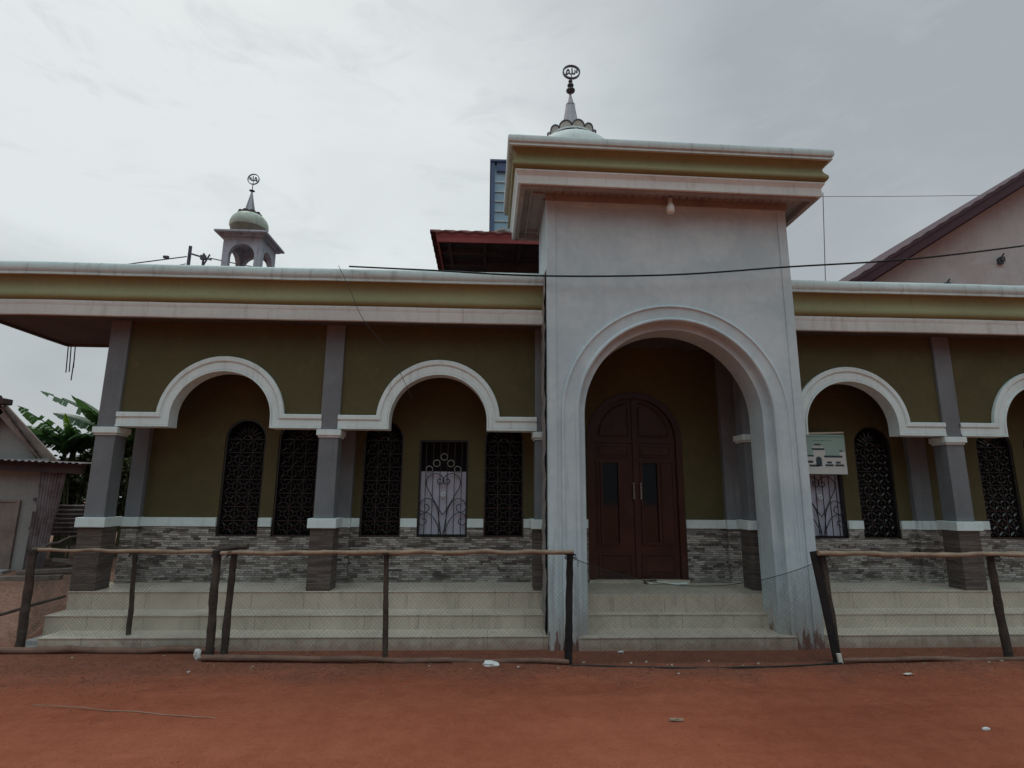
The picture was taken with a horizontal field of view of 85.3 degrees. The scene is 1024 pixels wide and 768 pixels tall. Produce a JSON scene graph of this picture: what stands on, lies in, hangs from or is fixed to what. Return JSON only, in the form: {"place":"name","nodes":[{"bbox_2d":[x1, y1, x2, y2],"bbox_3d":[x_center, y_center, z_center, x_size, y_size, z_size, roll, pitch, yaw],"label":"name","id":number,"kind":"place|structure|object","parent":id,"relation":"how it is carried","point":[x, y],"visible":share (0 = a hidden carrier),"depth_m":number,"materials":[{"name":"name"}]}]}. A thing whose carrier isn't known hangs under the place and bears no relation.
{"place":"outdoors","nodes":[
{"label":"outdoors","id":0,"kind":"place"},
{"bbox_2d":[0,574,62,580],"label":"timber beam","id":1,"kind":"structure","parent":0,"point":[14,578],"depth_m":8.35,"materials":[{"name":"grey wood"}]},
{"bbox_2d":[15,568,71,574],"bbox_3d":[-7.271,2.956,8.801,0.923,0.090,0.120,3,-11,-15],"label":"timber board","id":2,"kind":"object","parent":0,"point":[20,572],"visible":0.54,"depth_m":8.74,"materials":[{"name":"grey wood"}]},
{"bbox_2d":[44,558,112,567],"bbox_3d":[-7.140,2.961,9.112,1.087,0.244,0.249,1,-11,-3],"label":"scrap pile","id":3,"kind":"object","parent":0,"point":[58,560],"visible":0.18,"depth_m":9.05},
{"bbox_2d":[0,501,1023,767],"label":"ground","id":4,"kind":"structure","parent":0,"point":[794,725],"depth_m":4.20,"materials":[{"name":"brown soil"}]},
{"bbox_2d":[0,570,10,573],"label":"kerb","id":5,"kind":"structure","parent":4,"relation":"on","point":[4,571],"depth_m":8.80,"materials":[{"name":"grey concrete"}]},
{"bbox_2d":[0,595,65,615],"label":"yard log","id":6,"kind":"object","parent":4,"relation":"on","point":[18,609],"visible":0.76,"depth_m":6.12,"materials":[{"name":"brown wood"}]},
{"bbox_2d":[22,472,66,569],"bbox_3d":[-7.705,2.247,9.152,0.440,1.611,0.104,1,-11,-3],"label":"corrugated sheet","id":7,"kind":"object","parent":4,"relation":"on","point":[50,490],"visible":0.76,"depth_m":9.19,"materials":[{"name":"metal"}]},
{"bbox_2d":[0,395,91,569],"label":"cement house","id":8,"kind":"structure","parent":4,"relation":"on","point":[27,456],"depth_m":9.31,"materials":[{"name":"concrete"}]},
{"bbox_2d":[0,500,21,569],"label":"house door","id":9,"kind":"structure","parent":8,"relation":"in","point":[9,509],"depth_m":9.19,"materials":[{"name":"brown wood"}]},
{"bbox_2d":[51,505,84,535],"bbox_3d":[-8.028,2.505,10.239,1.300,0.550,0.038,1,-11,-3],"label":"corrugated fence","id":10,"kind":"object","parent":8,"relation":"attached to","point":[64,520],"visible":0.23,"depth_m":10.23,"materials":[{"name":"metal"}]},
{"bbox_2d":[18,406,95,557],"bbox_3d":[-8.855,1.947,11.193,2.198,2.963,2.445,1,-11,-3],"label":"banana plant","id":11,"kind":"object","parent":4,"relation":"on","point":[70,439],"visible":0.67,"depth_m":10.99,"materials":[{"name":"green plant"}]},
{"bbox_2d":[41,391,135,441],"bbox_3d":[-8.252,1.869,11.397,2.224,3.201,2.373,-3,-11,16],"label":"banana plant","id":12,"kind":"object","parent":4,"relation":"on","point":[90,413],"visible":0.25,"depth_m":11.15,"materials":[{"name":"green plant"}]},
{"bbox_2d":[60,448,123,543],"bbox_3d":[-10.686,2.630,13.710,2.566,2.978,1.560,1,-11,-3],"label":"bush","id":13,"kind":"object","parent":4,"relation":"on","point":[84,495],"visible":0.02,"depth_m":13.58,"materials":[{"name":"green plant"}]},
{"bbox_2d":[54,451,130,557],"bbox_3d":[-8.515,2.428,10.963,1.926,2.336,0.829,1,-11,-3],"label":"bush","id":14,"kind":"object","parent":4,"relation":"on","point":[74,488],"visible":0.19,"depth_m":11.02,"materials":[{"name":"green plant"}]},
{"bbox_2d":[76,459,125,503],"bbox_3d":[-9.301,2.622,13.985,3.699,3.092,1.527,-2,-11,12],"label":"bush","id":15,"kind":"object","parent":4,"relation":"on","point":[84,475],"visible":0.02,"depth_m":13.79,"materials":[{"name":"green plant"}]},
{"bbox_2d":[0,535,222,653],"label":"wooden fence","id":16,"kind":"object","parent":4,"relation":"on","point":[19,647],"visible":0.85,"depth_m":5.75,"materials":[{"name":"brown wood"}]},
{"bbox_2d":[113,441,133,556],"bbox_3d":[-7.841,2.374,11.244,1.260,2.559,0.858,1,-11,-3],"label":"bush","id":17,"kind":"object","parent":4,"relation":"on","point":[128,452],"visible":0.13,"depth_m":11.23,"materials":[{"name":"green plant"}]},
{"bbox_2d":[32,705,214,717],"bbox_3d":[-2.890,2.420,4.116,1.506,0.015,0.017,-1,-11,8],"label":"dry stick","id":18,"kind":"object","parent":4,"relation":"on","point":[123,711],"visible":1,"depth_m":4.11,"materials":[{"name":"brown wood"}]},
{"bbox_2d":[116,444,133,545],"bbox_3d":[-8.246,2.534,11.861,1.270,2.474,1.090,-8,-14,38],"label":"bush","id":19,"kind":"object","parent":4,"relation":"on","point":[120,493],"visible":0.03,"depth_m":11.78,"materials":[{"name":"green plant"}]},
{"bbox_2d":[125,436,134,500],"bbox_3d":[-8.475,2.194,12.506,2.358,2.981,2.277,1,-11,-3],"label":"banana plant","id":20,"kind":"object","parent":4,"relation":"on","point":[131,441],"visible":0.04,"depth_m":12.50,"materials":[{"name":"green plant"}]},
{"bbox_2d":[194,649,201,659],"bbox_3d":[-3.058,2.638,5.411,0.074,0.121,0.043,1,-11,-3],"label":"plastic scrap","id":21,"kind":"object","parent":4,"relation":"on","point":[197,654],"visible":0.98,"depth_m":5.40,"materials":[{"name":"white plastic"}]},
{"bbox_2d":[186,246,211,264],"bbox_3d":[-11.015,0.059,18.623,0.914,10.050,0.200,-1,-11,8],"label":"utility pole","id":22,"kind":"object","parent":4,"relation":"on","point":[203,257],"visible":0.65,"depth_m":19.47,"materials":[{"name":"concrete"}]},
{"bbox_2d":[128,256,186,263],"bbox_3d":[-13.176,-4.154,19.223,3.613,0.757,0.036,2,-11,-6],"label":"power line","id":23,"kind":"object","parent":22,"relation":"attached to","point":[157,260],"visible":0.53,"depth_m":19.32,"materials":[{"name":"grey metal"}]},
{"bbox_2d":[200,544,578,664],"bbox_3d":[-1.186,2.179,5.478,3.682,1.125,0.219,0,-11,2],"label":"wooden fence","id":24,"kind":"object","parent":4,"relation":"on","point":[223,655],"visible":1,"depth_m":5.47,"materials":[{"name":"brown wood"}]},
{"bbox_2d":[482,660,498,666],"bbox_3d":[-0.200,2.647,5.246,0.164,0.068,0.065,1,-11,-3],"label":"plastic bag","id":25,"kind":"object","parent":4,"relation":"on","point":[488,663],"visible":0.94,"depth_m":5.24,"materials":[{"name":"white plastic"}]},
{"bbox_2d":[0,65,1023,650],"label":"mosque","id":26,"kind":"structure","parent":4,"relation":"on","point":[650,427],"depth_m":6.96,"materials":[{"name":"beige paint"}]},
{"bbox_2d":[65,347,75,379],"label":"dangling rods","id":27,"kind":"object","parent":26,"relation":"hanging from","point":[70,360],"visible":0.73,"depth_m":8.16,"materials":[{"name":"grey metal"}]},
{"bbox_2d":[216,419,265,536],"bbox_3d":[-3.515,1.216,7.300,0.529,1.512,0.080,1,-11,-3],"label":"grille window","id":28,"kind":"structure","parent":26,"relation":"in","point":[228,439],"depth_m":7.28,"materials":[{"name":"black paint"}]},
{"bbox_2d":[271,430,318,536],"bbox_3d":[-2.823,1.227,7.331,0.529,1.512,0.080,1,-11,-3],"label":"grille window","id":29,"kind":"structure","parent":26,"relation":"in","point":[279,468],"depth_m":7.30,"materials":[{"name":"black paint"}]},
{"bbox_2d":[339,267,411,398],"bbox_3d":[-1.671,-0.642,6.818,0.974,1.589,0.091,5,-12,-22],"label":"loose wire","id":30,"kind":"object","parent":26,"relation":"hanging from","point":[373,332],"visible":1,"depth_m":6.80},
{"bbox_2d":[359,422,403,536],"bbox_3d":[-1.710,1.244,7.380,0.529,1.512,0.080,1,-11,-3],"label":"grille window","id":31,"kind":"structure","parent":26,"relation":"in","point":[379,443],"depth_m":7.35,"materials":[{"name":"black paint"}]},
{"bbox_2d":[417,440,468,536],"bbox_3d":[-0.911,1.381,7.391,0.654,1.268,0.090,1,-11,-3],"label":"barred window","id":32,"kind":"structure","parent":26,"relation":"in","point":[442,496],"depth_m":7.37,"materials":[{"name":"black metal"}]},
{"bbox_2d":[483,432,523,536],"bbox_3d":[-0.110,1.269,7.451,0.529,1.512,0.080,1,-11,-3],"label":"grille window","id":33,"kind":"structure","parent":26,"relation":"in","point":[496,441],"depth_m":7.42,"materials":[{"name":"black paint"}]},
{"bbox_2d":[586,392,689,582],"bbox_3d":[1.657,1.354,7.492,1.310,2.514,0.180,1,-11,-3],"label":"entrance door","id":34,"kind":"structure","parent":26,"relation":"in","point":[636,498],"depth_m":7.47,"materials":[{"name":"red wood"}]},
{"bbox_2d":[666,196,674,213],"bbox_3d":[1.908,-2.199,6.711,0.096,0.300,0.095,1,-11,-3],"label":"pendant lamp","id":35,"kind":"object","parent":26,"relation":"hanging from","point":[670,208],"visible":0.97,"depth_m":6.67,"materials":[{"name":"white glass"}]},
{"bbox_2d":[349,245,1023,276],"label":"overhead cable","id":36,"kind":"object","parent":26,"relation":"attached to","point":[685,273],"visible":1,"depth_m":6.55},
{"bbox_2d":[806,432,847,474],"bbox_3d":[4.231,0.931,7.521,0.571,0.575,0.026,1,-11,-3],"label":"picture sign","id":37,"kind":"object","parent":26,"relation":"hanging from","point":[826,454],"visible":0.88,"depth_m":7.51,"materials":[{"name":"beige plastic"}]},
{"bbox_2d":[809,474,847,538],"bbox_3d":[4.193,1.462,7.617,0.654,1.268,0.090,1,-11,-3],"label":"barred window","id":38,"kind":"structure","parent":26,"relation":"in","point":[827,494],"depth_m":7.58,"materials":[{"name":"black metal"}]},
{"bbox_2d":[854,427,900,538],"bbox_3d":[4.988,1.350,7.676,0.529,1.512,0.080,1,-11,-3],"label":"grille window","id":39,"kind":"structure","parent":26,"relation":"in","point":[866,438],"depth_m":7.66,"materials":[{"name":"black paint"}]},
{"bbox_2d":[976,437,1023,538],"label":"grille window","id":40,"kind":"structure","parent":26,"relation":"in","point":[1009,464],"depth_m":7.74,"materials":[{"name":"black paint"}]},
{"bbox_2d":[668,718,682,720],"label":"dry leaf","id":41,"kind":"object","parent":4,"relation":"on","point":[676,719],"visible":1,"depth_m":4.03,"materials":[{"name":"beige plant"}]},
{"bbox_2d":[570,558,842,668],"bbox_3d":[1.890,2.219,5.439,2.662,0.994,0.235,1,-11,-3],"label":"gap netting","id":42,"kind":"object","parent":4,"relation":"on","point":[712,630],"visible":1,"depth_m":5.49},
{"bbox_2d":[823,199,825,280],"bbox_3d":[10.433,-0.777,17.850,0.276,11.701,0.023,1,-11,-3],"label":"antenna mast","id":43,"kind":"object","parent":4,"relation":"on","point":[824,238],"visible":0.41,"depth_m":18.61,"materials":[{"name":"grey metal"}]},
{"bbox_2d":[822,195,977,196],"bbox_3d":[10.843,-6.559,19.136,15.504,0.667,0.016,1,-11,-4],"label":"background wire","id":44,"kind":"object","parent":43,"relation":"attached to","point":[889,196],"visible":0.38,"depth_m":19.24,"materials":[{"name":"grey metal"}]},
{"bbox_2d":[836,653,842,662],"bbox_3d":[3.213,2.691,5.455,0.049,0.095,0.035,1,-11,-3],"label":"wood block","id":45,"kind":"object","parent":4,"relation":"on","point":[839,657],"depth_m":5.45,"materials":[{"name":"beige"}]},
{"bbox_2d":[810,551,1023,661],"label":"wooden fence","id":46,"kind":"object","parent":4,"relation":"on","point":[819,565],"visible":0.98,"depth_m":5.66,"materials":[{"name":"brown wood"}]},
{"bbox_2d":[839,169,1023,285],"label":"gabled house","id":47,"kind":"structure","parent":4,"relation":"on","point":[992,218],"depth_m":13.78,"materials":[{"name":"paint"}]},
{"bbox_2d":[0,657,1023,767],"bbox_3d":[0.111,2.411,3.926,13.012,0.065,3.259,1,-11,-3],"label":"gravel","id":48,"kind":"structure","parent":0,"point":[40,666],"depth_m":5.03,"materials":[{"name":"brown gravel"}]},
{"bbox_2d":[0,0,1023,496],"label":"sky","id":49,"kind":"structure","parent":0,"point":[132,131],"materials":[{"name":"grey"}]},
{"bbox_2d":[644,580,687,584],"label":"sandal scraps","id":50,"kind":"object","parent":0,"point":[660,582],"visible":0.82,"depth_m":7.04,"materials":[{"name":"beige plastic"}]}
]}

